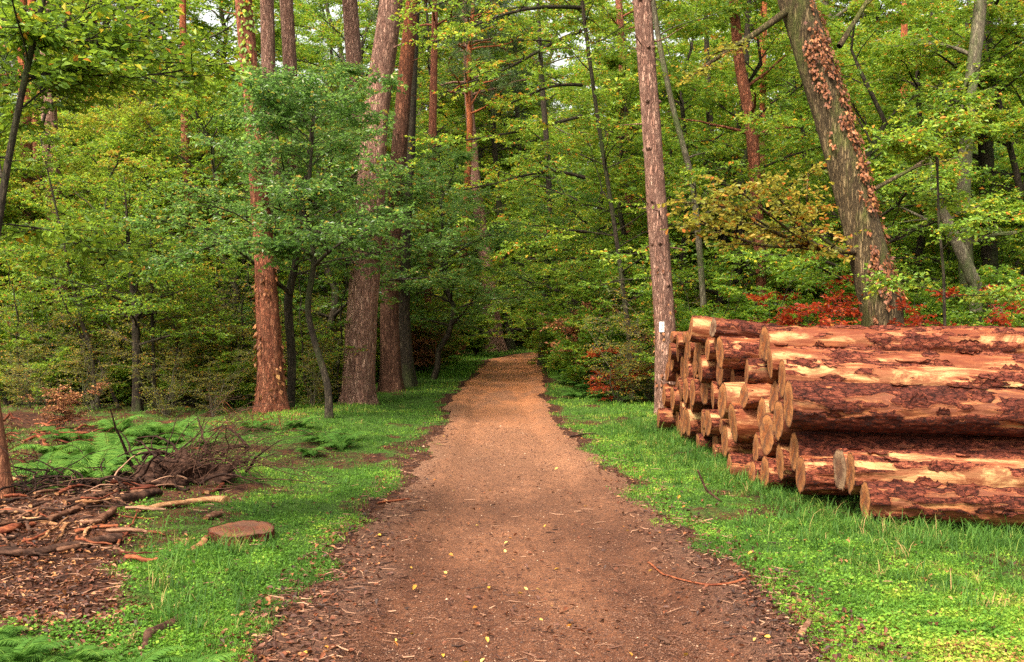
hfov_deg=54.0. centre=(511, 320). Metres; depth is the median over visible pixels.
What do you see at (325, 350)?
bare shrub
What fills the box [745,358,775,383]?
log
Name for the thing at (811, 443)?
log
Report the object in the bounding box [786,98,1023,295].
tree
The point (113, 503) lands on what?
broken stick
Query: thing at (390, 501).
fallen twig
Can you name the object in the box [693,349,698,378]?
log
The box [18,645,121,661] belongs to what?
fern
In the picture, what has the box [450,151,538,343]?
beech tree
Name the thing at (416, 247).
tree
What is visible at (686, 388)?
log
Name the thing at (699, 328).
log
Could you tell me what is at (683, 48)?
beech tree
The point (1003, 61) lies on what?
tree
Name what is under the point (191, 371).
shrub
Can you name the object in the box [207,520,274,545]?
tree stump
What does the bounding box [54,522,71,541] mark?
fallen branch
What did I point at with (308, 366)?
bare shrub
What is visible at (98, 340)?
sapling
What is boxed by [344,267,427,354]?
shrub
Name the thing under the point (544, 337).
shrub
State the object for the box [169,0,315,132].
broadleaf tree
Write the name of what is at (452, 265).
shrub
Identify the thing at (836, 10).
broadleaf tree
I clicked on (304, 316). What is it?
shrub
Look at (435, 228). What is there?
tree
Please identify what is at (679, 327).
copper beech
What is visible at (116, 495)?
broken stick
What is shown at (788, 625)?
twig litter
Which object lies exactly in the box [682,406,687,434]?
log
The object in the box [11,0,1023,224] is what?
sky
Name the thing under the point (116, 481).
broken stick
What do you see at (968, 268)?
slender tree
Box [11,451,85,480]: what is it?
fern
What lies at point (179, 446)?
fern
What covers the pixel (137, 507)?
broken stick
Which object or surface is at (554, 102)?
pine tree
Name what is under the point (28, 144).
pine tree
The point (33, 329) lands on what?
shrub
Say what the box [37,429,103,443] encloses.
fern
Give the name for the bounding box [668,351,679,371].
log
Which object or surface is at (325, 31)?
broadleaf tree
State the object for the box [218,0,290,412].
pine tree
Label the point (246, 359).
shrub
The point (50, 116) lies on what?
pine tree
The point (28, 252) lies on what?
sapling
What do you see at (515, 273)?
tree
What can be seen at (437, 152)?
tree
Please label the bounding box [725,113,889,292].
tree
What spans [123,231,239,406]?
sapling
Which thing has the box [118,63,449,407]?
oak
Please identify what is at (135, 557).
broken stick
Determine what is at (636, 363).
bush
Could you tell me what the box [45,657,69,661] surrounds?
fern
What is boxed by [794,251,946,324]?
shrub
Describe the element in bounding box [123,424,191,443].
fern
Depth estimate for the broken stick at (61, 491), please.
8.71 m
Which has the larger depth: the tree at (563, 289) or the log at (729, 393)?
the tree at (563, 289)
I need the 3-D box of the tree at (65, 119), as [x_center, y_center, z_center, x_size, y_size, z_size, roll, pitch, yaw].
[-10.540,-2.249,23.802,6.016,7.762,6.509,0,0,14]
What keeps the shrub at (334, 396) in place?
on the ground at (382, 458)
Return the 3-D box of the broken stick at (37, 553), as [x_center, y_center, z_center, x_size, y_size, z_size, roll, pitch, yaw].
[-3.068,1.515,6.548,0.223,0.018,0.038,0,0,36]
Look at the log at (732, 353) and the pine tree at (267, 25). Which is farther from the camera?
the pine tree at (267, 25)
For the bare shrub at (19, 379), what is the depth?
17.18 m
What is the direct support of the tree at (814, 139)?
on the ground at (382, 458)
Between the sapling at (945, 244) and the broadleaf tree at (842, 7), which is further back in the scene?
the broadleaf tree at (842, 7)
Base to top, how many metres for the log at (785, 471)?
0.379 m
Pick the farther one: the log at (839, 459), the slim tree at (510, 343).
the slim tree at (510, 343)
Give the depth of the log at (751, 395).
10.22 m
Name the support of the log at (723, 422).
on the log
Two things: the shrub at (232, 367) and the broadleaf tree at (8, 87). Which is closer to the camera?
the shrub at (232, 367)
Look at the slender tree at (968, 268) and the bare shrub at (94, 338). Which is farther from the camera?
the bare shrub at (94, 338)
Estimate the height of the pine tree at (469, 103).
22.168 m
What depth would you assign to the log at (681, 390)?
13.39 m
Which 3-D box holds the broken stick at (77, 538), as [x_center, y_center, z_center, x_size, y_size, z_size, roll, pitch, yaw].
[-2.807,1.466,6.700,0.310,0.044,0.074,0,0,21]
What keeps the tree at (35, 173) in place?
on the ground at (382, 458)
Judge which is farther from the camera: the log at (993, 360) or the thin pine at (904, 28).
the thin pine at (904, 28)
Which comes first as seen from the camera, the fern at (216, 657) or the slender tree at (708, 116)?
the fern at (216, 657)
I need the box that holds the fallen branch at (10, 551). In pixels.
[0,533,121,557]
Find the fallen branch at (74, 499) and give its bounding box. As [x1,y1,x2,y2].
[62,492,105,504]
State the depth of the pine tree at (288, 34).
28.84 m
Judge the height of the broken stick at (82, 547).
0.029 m
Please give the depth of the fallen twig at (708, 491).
8.89 m
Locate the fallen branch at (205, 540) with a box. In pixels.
[186,535,208,550]
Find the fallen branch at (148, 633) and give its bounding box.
[137,614,184,655]
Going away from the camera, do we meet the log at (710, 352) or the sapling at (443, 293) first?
the log at (710, 352)
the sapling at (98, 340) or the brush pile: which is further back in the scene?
the sapling at (98, 340)
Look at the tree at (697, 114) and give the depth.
27.00 m
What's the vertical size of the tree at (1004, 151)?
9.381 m
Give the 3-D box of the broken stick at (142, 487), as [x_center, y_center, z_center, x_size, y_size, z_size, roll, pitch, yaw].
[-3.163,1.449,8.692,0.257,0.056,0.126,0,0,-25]
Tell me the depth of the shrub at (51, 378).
18.42 m
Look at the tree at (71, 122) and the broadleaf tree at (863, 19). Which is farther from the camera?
the broadleaf tree at (863, 19)
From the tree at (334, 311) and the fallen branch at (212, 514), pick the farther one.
the tree at (334, 311)
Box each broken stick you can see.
[0,497,32,500]
[0,509,26,512]
[0,511,31,526]
[0,518,25,525]
[0,534,7,543]
[0,536,17,540]
[1,506,39,510]
[3,413,22,421]
[3,493,26,497]
[8,542,22,553]
[15,517,48,521]
[16,521,37,529]
[21,531,45,542]
[22,516,65,524]
[23,537,35,546]
[28,493,65,502]
[28,501,45,508]
[32,550,51,556]
[33,488,67,493]
[34,422,62,425]
[37,497,52,501]
[39,503,78,510]
[39,516,68,539]
[41,419,67,425]
[53,439,81,442]
[54,485,80,495]
[56,544,89,551]
[71,546,92,550]
[74,424,90,429]
[75,499,97,502]
[75,535,112,544]
[79,519,101,524]
[80,490,117,499]
[81,524,100,528]
[83,497,119,503]
[83,526,91,534]
[86,504,127,507]
[98,500,132,505]
[101,545,125,551]
[106,527,148,532]
[109,495,125,502]
[110,480,154,486]
[112,493,122,504]
[115,513,153,518]
[116,509,138,544]
[119,551,158,553]
[123,554,157,561]
[125,506,165,509]
[130,485,160,489]
[130,488,150,492]
[148,530,165,535]
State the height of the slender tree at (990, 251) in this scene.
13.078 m
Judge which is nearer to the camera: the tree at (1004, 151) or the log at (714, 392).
the log at (714, 392)
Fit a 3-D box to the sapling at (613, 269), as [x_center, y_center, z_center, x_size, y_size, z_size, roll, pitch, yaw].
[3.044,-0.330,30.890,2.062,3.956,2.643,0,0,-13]
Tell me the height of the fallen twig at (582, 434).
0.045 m
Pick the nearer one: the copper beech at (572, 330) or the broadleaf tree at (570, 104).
the copper beech at (572, 330)
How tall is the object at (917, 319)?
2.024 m
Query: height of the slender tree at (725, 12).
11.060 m
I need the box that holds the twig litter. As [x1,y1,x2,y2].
[0,415,932,661]
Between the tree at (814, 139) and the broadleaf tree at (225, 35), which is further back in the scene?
the broadleaf tree at (225, 35)
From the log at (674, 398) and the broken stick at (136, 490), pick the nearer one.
the broken stick at (136, 490)
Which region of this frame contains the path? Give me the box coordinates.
[240,352,816,661]
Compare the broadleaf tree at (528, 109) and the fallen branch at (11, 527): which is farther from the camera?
the broadleaf tree at (528, 109)
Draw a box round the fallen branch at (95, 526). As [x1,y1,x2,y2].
[74,524,117,532]
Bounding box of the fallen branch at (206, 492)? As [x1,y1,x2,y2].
[202,482,224,494]
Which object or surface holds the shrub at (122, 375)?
on the ground at (382, 458)
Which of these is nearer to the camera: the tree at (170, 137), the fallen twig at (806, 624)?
the fallen twig at (806, 624)
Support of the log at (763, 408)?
on the log at (758, 453)
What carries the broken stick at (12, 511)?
on the broken stick
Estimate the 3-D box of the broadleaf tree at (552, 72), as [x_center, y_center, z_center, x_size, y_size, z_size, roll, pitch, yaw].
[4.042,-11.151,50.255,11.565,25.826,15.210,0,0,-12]
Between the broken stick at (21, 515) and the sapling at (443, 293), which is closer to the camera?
the broken stick at (21, 515)
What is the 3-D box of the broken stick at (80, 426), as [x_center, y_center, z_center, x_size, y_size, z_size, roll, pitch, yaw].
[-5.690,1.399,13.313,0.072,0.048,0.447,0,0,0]
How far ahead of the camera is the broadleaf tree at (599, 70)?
42.12 m
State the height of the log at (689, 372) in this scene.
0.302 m
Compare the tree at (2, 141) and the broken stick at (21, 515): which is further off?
the tree at (2, 141)
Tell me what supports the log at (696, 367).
on the log at (705, 388)
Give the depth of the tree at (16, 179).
26.04 m
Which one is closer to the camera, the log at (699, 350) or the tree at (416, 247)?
the log at (699, 350)
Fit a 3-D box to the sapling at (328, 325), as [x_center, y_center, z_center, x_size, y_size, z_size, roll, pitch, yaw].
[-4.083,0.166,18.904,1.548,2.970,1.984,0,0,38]
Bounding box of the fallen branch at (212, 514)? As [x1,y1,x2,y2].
[203,511,223,519]
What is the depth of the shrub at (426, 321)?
30.76 m
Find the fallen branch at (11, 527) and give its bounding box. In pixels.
[0,522,36,534]
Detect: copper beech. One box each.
[17,367,111,429]
[25,324,157,390]
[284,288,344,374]
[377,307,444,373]
[539,275,617,386]
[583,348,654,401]
[638,290,759,345]
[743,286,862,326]
[753,272,853,318]
[771,297,862,326]
[776,292,853,325]
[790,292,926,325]
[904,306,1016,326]
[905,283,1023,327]
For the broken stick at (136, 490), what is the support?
on the ground at (382, 458)
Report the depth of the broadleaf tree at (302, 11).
58.62 m
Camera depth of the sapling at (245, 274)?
19.48 m
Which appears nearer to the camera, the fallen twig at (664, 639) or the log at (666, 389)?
the fallen twig at (664, 639)
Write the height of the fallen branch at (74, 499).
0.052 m
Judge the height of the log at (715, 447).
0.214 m
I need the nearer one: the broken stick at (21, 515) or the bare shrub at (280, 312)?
the broken stick at (21, 515)
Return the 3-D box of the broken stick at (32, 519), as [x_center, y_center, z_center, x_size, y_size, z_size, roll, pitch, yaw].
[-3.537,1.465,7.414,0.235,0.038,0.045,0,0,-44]
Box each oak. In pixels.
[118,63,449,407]
[167,60,467,418]
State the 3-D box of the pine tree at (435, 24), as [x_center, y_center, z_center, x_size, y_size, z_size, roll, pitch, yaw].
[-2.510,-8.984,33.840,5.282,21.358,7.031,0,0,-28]
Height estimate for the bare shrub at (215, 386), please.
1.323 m
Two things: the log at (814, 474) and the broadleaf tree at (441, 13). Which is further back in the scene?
the broadleaf tree at (441, 13)
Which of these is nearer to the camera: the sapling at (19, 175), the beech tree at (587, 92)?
the sapling at (19, 175)
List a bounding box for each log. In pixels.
[657,408,675,428]
[662,383,675,405]
[665,362,679,381]
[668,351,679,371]
[669,343,676,359]
[670,331,685,343]
[670,386,679,410]
[675,372,680,385]
[676,334,684,348]
[676,344,683,362]
[676,411,681,434]
[677,377,681,388]
[679,381,682,400]
[679,418,684,438]
[680,355,685,380]
[680,401,684,418]
[682,332,685,343]
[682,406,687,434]
[683,377,693,403]
[684,344,692,367]
[684,408,700,436]
[685,330,694,359]
[686,361,692,376]
[688,315,728,343]
[689,379,711,406]
[690,402,711,411]
[692,363,695,378]
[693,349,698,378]
[695,342,704,360]
[695,360,698,374]
[696,433,711,450]
[698,355,716,382]
[700,383,711,404]
[701,409,712,437]
[701,411,704,429]
[704,409,720,436]
[705,337,716,361]
[709,317,789,337]
[711,381,719,408]
[712,436,720,451]
[713,443,723,456]
[716,335,759,369]
[716,363,734,385]
[718,382,744,418]
[719,419,728,433]
[721,424,752,458]
[727,452,752,476]
[728,403,758,443]
[730,369,744,381]
[739,382,771,408]
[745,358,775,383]
[748,460,761,483]
[752,432,775,460]
[757,396,773,427]
[759,324,1023,361]
[759,414,789,455]
[760,455,797,489]
[767,344,1023,379]
[769,379,783,411]
[773,399,998,440]
[776,442,795,480]
[778,357,1023,397]
[783,380,1023,436]
[789,431,1023,471]
[796,454,859,495]
[833,446,1023,491]
[846,450,1023,494]
[860,480,1023,526]
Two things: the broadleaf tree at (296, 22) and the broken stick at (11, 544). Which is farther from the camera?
the broadleaf tree at (296, 22)
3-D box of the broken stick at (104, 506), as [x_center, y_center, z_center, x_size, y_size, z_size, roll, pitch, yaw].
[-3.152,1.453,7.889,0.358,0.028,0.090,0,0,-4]
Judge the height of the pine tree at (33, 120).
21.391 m
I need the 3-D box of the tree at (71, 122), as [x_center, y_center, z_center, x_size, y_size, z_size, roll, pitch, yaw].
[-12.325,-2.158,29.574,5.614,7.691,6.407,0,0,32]
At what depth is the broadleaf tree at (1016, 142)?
39.56 m
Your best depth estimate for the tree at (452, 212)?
27.07 m
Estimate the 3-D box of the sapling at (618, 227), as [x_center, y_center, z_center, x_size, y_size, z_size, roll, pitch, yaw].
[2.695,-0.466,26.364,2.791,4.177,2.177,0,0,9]
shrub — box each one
[0,258,97,405]
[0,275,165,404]
[0,327,44,405]
[0,343,59,407]
[1,274,50,343]
[4,337,82,404]
[29,283,156,398]
[29,299,119,395]
[42,300,157,405]
[48,328,124,409]
[51,333,113,404]
[97,320,211,416]
[97,345,147,404]
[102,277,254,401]
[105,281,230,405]
[125,322,202,399]
[151,339,212,405]
[157,272,254,401]
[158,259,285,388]
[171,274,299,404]
[172,321,237,401]
[190,349,256,415]
[192,293,254,362]
[195,342,256,407]
[216,269,344,357]
[229,326,286,400]
[245,306,344,404]
[281,283,378,392]
[284,340,341,405]
[285,341,353,406]
[295,273,343,373]
[299,331,344,402]
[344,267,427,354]
[375,328,379,382]
[379,299,450,367]
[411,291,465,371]
[411,291,470,365]
[417,264,468,317]
[454,305,483,348]
[457,297,503,356]
[479,305,520,336]
[500,306,521,343]
[501,274,576,351]
[509,277,580,368]
[509,282,531,345]
[519,285,603,382]
[527,294,562,364]
[535,284,646,396]
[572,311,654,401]
[573,265,695,390]
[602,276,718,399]
[625,269,769,379]
[675,267,828,329]
[735,265,858,326]
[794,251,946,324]
[853,267,1023,325]
[920,264,1023,327]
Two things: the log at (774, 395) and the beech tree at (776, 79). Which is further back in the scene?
the beech tree at (776, 79)
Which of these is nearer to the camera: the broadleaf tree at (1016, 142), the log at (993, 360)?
the log at (993, 360)
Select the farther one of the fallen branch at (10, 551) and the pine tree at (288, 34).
the pine tree at (288, 34)
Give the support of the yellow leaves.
on the path
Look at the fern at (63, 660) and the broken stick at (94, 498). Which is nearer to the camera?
the fern at (63, 660)
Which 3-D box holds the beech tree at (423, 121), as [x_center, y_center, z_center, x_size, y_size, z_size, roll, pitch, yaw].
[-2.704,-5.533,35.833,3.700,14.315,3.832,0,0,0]
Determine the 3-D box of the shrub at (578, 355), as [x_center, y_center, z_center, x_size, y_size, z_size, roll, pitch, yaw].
[1.735,0.436,21.013,1.953,2.402,2.494,0,0,41]
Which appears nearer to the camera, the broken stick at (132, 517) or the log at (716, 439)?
the broken stick at (132, 517)
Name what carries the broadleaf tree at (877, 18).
on the ground at (382, 458)
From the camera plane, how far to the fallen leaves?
5.78 m
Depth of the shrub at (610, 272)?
21.24 m
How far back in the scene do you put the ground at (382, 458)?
8.93 m
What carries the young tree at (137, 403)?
on the ground at (382, 458)
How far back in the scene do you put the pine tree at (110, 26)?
51.12 m
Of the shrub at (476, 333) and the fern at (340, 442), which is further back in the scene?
the shrub at (476, 333)
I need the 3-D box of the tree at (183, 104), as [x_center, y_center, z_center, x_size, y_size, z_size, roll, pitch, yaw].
[-6.211,-1.929,22.004,5.305,7.267,6.054,0,0,43]
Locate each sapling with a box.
[0,0,260,274]
[0,131,167,408]
[0,146,45,312]
[0,243,59,406]
[2,228,124,408]
[11,247,129,404]
[86,229,200,400]
[91,188,251,407]
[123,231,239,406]
[171,220,283,401]
[183,228,303,399]
[206,213,251,320]
[254,255,351,404]
[284,234,399,398]
[380,231,463,373]
[412,232,478,345]
[561,223,643,316]
[589,250,622,323]
[731,164,898,300]
[850,102,1023,325]
[895,159,1022,323]
[895,188,1023,323]
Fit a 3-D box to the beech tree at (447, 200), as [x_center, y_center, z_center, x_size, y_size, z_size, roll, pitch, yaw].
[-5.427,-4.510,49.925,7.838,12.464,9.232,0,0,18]
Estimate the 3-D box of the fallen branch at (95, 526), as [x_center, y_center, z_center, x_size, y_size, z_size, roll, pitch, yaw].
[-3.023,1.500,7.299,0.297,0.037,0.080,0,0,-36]
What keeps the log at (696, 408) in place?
on the log at (692, 422)
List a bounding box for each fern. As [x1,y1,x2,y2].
[0,625,31,644]
[0,629,34,652]
[0,636,86,661]
[9,443,82,456]
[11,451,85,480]
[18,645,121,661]
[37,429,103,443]
[41,445,135,488]
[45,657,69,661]
[47,445,121,463]
[62,432,147,456]
[81,448,162,475]
[89,414,146,433]
[99,422,167,445]
[103,645,195,661]
[122,444,174,458]
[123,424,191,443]
[150,416,205,440]
[153,429,221,446]
[153,442,202,452]
[169,652,243,661]
[235,420,276,428]
[276,416,323,428]
[294,428,347,443]
[294,447,330,455]
[314,432,367,449]
[330,428,371,440]
[547,365,567,372]
[548,374,581,383]
[559,387,587,398]
[562,380,593,390]
[575,384,597,397]
[585,385,637,398]
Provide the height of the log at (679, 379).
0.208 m
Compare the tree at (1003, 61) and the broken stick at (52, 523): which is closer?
the broken stick at (52, 523)
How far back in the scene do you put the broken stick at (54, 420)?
14.19 m
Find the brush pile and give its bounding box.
[0,375,349,503]
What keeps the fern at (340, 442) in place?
on the ground at (382, 458)
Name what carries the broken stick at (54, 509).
on the ground at (382, 458)
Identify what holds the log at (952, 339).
on the log
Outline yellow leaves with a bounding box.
[239,434,866,661]
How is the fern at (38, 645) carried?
on the ground at (382, 458)
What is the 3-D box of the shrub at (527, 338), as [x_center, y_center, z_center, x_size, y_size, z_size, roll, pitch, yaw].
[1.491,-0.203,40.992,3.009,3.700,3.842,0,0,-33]
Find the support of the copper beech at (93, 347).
on the ground at (382, 458)
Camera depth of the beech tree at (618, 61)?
24.71 m
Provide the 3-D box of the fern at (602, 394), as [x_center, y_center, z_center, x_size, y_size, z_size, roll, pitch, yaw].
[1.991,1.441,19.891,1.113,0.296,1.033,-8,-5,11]
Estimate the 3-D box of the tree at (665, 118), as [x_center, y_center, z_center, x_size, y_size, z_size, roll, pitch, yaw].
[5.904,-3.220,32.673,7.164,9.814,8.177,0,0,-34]
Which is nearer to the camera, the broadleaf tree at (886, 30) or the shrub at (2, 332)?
the shrub at (2, 332)
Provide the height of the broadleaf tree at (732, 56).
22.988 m
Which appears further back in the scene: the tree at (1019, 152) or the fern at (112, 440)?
the tree at (1019, 152)
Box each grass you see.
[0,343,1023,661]
[2,398,1023,661]
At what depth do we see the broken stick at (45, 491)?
9.07 m
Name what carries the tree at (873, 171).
on the ground at (382, 458)
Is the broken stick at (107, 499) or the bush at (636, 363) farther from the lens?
the bush at (636, 363)
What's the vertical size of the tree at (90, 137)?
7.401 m
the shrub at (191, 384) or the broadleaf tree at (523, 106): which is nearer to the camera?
the shrub at (191, 384)
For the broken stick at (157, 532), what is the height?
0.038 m
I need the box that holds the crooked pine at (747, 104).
[679,0,815,317]
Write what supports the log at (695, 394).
on the log at (696, 408)
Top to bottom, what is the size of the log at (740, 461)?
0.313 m
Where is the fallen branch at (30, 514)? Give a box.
[12,511,45,518]
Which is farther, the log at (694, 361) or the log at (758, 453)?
the log at (694, 361)
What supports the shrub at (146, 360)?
on the ground at (382, 458)
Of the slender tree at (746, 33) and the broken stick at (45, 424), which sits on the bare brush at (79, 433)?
the broken stick at (45, 424)
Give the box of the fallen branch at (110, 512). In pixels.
[80,506,116,524]
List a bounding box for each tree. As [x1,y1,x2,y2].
[0,0,137,498]
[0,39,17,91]
[0,48,17,118]
[0,50,193,314]
[0,64,292,395]
[0,88,70,276]
[0,95,70,315]
[0,119,42,317]
[0,119,78,200]
[0,128,181,400]
[0,234,16,284]
[2,115,173,295]
[5,133,122,315]
[9,0,204,206]
[13,133,116,313]
[14,0,286,208]
[14,170,243,411]
[16,0,40,380]
[16,113,276,329]
[27,0,43,380]
[35,76,214,358]
[38,1,77,315]
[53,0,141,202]
[67,63,353,349]
[72,0,162,157]
[72,85,227,334]
[74,162,164,290]
[78,109,242,278]
[79,0,170,161]
[90,94,321,336]
[141,0,310,164]
[160,93,337,261]
[165,117,338,298]
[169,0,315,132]
[169,100,340,298]
[174,0,197,302]
[189,58,477,395]
[208,123,443,332]
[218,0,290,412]
[222,71,455,300]
[226,8,336,188]
[230,0,450,328]
[260,0,304,379]
[272,103,495,374]
[275,0,470,308]
[279,0,304,314]
[281,123,456,312]
[294,0,396,172]
[313,114,486,313]
[330,138,464,317]
[333,0,526,301]
[337,0,402,404]
[339,108,481,316]
[342,0,362,181]
[360,0,478,354]
[360,0,539,300]
[376,0,423,392]
[382,147,551,379]
[388,0,764,397]
[391,1,486,363]
[391,39,487,301]
[399,0,519,387]
[411,129,512,336]
[415,0,577,307]
[417,2,548,351]
[420,2,579,338]
[425,41,483,210]
[427,0,534,351]
[440,15,578,296]
[444,0,538,349]
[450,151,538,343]
[456,59,710,345]
[474,46,558,323]
[475,0,672,300]
[475,66,612,301]
[477,162,620,313]
[481,0,606,260]
[481,0,702,323]
[482,0,608,364]
[488,23,556,345]
[504,51,728,370]
[508,47,563,157]
[519,35,754,330]
[537,0,799,334]
[547,107,674,298]
[551,175,675,307]
[559,37,731,323]
[562,0,899,320]
[563,0,660,356]
[567,79,614,197]
[574,85,793,314]
[585,76,774,307]
[586,0,767,315]
[586,84,772,315]
[603,0,785,202]
[612,85,822,316]
[613,17,825,306]
[626,0,686,414]
[652,0,993,326]
[666,0,777,313]
[666,0,1002,263]
[683,0,1023,324]
[688,34,953,322]
[695,12,802,123]
[699,0,796,311]
[720,0,843,143]
[722,0,871,146]
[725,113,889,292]
[727,109,911,302]
[751,0,1021,322]
[751,141,930,292]
[752,72,948,316]
[753,0,971,135]
[758,0,898,192]
[776,0,946,291]
[778,91,1001,304]
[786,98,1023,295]
[789,0,950,146]
[815,30,1023,314]
[868,0,1021,263]
[871,0,1023,323]
[878,0,1023,324]
[880,0,1023,289]
[880,40,1023,324]
[882,0,1023,324]
[894,158,1007,325]
[909,0,1022,103]
[911,141,1019,282]
[921,0,1023,149]
[938,94,1022,286]
[951,85,1023,324]
[952,139,1023,318]
[996,66,1023,275]
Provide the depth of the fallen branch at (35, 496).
9.09 m
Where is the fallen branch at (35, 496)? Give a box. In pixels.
[3,493,44,502]
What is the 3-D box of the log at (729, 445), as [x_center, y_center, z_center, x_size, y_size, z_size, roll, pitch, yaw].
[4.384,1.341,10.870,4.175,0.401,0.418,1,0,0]
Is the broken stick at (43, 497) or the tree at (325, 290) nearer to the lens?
the broken stick at (43, 497)
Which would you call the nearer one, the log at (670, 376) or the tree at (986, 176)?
the log at (670, 376)
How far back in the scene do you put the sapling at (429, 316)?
28.85 m
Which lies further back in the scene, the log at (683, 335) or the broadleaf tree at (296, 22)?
the broadleaf tree at (296, 22)
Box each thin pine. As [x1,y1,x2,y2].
[742,1,777,262]
[900,1,907,190]
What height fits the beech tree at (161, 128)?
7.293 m
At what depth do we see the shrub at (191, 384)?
18.66 m
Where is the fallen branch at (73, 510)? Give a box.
[41,496,109,523]
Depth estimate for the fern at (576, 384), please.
22.98 m
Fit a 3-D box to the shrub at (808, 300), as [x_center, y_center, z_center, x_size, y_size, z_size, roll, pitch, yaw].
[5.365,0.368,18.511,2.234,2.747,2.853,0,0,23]
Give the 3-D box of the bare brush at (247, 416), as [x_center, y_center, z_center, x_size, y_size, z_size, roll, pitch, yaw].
[-3.644,1.389,14.319,1.582,0.505,0.958,0,0,0]
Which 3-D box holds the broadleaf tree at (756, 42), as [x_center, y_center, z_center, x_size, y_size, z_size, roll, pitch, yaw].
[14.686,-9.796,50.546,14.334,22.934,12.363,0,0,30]
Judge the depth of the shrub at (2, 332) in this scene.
19.60 m
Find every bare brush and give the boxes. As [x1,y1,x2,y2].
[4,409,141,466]
[6,420,156,445]
[7,429,69,465]
[23,449,44,493]
[157,437,252,489]
[200,395,295,432]
[210,401,305,430]
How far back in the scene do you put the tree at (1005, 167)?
26.82 m
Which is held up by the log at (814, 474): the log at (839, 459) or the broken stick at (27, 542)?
the log at (839, 459)
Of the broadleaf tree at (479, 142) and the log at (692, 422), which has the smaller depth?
the log at (692, 422)
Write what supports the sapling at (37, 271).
on the ground at (382, 458)
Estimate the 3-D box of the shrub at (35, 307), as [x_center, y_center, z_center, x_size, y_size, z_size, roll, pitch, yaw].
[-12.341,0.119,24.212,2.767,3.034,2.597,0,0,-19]
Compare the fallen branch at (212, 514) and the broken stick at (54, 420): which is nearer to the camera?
the fallen branch at (212, 514)
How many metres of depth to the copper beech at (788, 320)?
14.63 m
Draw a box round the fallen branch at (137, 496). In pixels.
[121,488,162,501]
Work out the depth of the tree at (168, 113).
23.74 m
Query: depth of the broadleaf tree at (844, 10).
39.77 m
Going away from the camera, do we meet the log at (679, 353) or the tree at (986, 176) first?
the log at (679, 353)
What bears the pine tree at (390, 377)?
on the ground at (382, 458)
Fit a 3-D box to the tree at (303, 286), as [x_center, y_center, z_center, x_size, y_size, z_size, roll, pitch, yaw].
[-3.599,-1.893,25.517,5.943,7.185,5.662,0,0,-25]
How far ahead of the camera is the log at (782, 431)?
9.18 m
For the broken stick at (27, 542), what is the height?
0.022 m
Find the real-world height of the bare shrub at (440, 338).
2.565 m
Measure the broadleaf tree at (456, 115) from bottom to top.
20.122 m
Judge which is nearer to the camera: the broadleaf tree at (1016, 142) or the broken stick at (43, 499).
the broken stick at (43, 499)
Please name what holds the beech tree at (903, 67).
on the ground at (382, 458)
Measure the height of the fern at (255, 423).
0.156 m
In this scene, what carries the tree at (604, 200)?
on the ground at (382, 458)
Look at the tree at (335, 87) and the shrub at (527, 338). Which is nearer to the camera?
the tree at (335, 87)
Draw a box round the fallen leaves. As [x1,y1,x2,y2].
[0,384,1016,661]
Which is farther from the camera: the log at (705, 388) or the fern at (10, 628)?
the log at (705, 388)
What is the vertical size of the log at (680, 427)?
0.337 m
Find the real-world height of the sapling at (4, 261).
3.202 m
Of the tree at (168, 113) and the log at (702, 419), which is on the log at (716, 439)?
the log at (702, 419)
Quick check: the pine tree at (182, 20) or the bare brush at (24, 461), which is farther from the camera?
the pine tree at (182, 20)
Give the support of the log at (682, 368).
on the log at (681, 390)
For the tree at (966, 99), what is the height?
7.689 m
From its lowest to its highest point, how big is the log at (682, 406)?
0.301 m
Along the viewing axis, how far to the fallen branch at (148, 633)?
4.93 m
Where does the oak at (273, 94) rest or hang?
on the ground at (382, 458)
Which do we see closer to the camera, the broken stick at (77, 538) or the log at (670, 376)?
the broken stick at (77, 538)
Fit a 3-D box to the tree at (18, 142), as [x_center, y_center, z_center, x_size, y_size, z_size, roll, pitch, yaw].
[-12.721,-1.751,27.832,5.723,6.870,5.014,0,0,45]
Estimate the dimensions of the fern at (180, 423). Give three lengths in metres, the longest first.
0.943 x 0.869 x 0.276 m
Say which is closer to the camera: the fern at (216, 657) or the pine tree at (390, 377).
the fern at (216, 657)
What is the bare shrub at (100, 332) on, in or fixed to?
on the ground at (382, 458)
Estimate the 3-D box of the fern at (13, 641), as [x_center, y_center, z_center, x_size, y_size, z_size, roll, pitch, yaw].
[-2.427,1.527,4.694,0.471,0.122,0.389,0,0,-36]
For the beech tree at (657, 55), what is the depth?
39.74 m
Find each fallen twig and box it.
[377,498,409,503]
[568,433,602,437]
[647,561,745,585]
[658,635,669,643]
[697,470,721,501]
[798,619,810,635]
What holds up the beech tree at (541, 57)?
on the ground at (382, 458)
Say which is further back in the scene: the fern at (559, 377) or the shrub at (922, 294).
the fern at (559, 377)
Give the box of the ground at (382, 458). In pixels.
[0,332,1023,661]
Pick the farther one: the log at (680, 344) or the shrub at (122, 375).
the shrub at (122, 375)
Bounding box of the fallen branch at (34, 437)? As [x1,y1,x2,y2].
[20,435,49,445]
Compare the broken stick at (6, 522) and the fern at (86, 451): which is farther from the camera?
the fern at (86, 451)
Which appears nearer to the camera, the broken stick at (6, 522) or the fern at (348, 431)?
the broken stick at (6, 522)

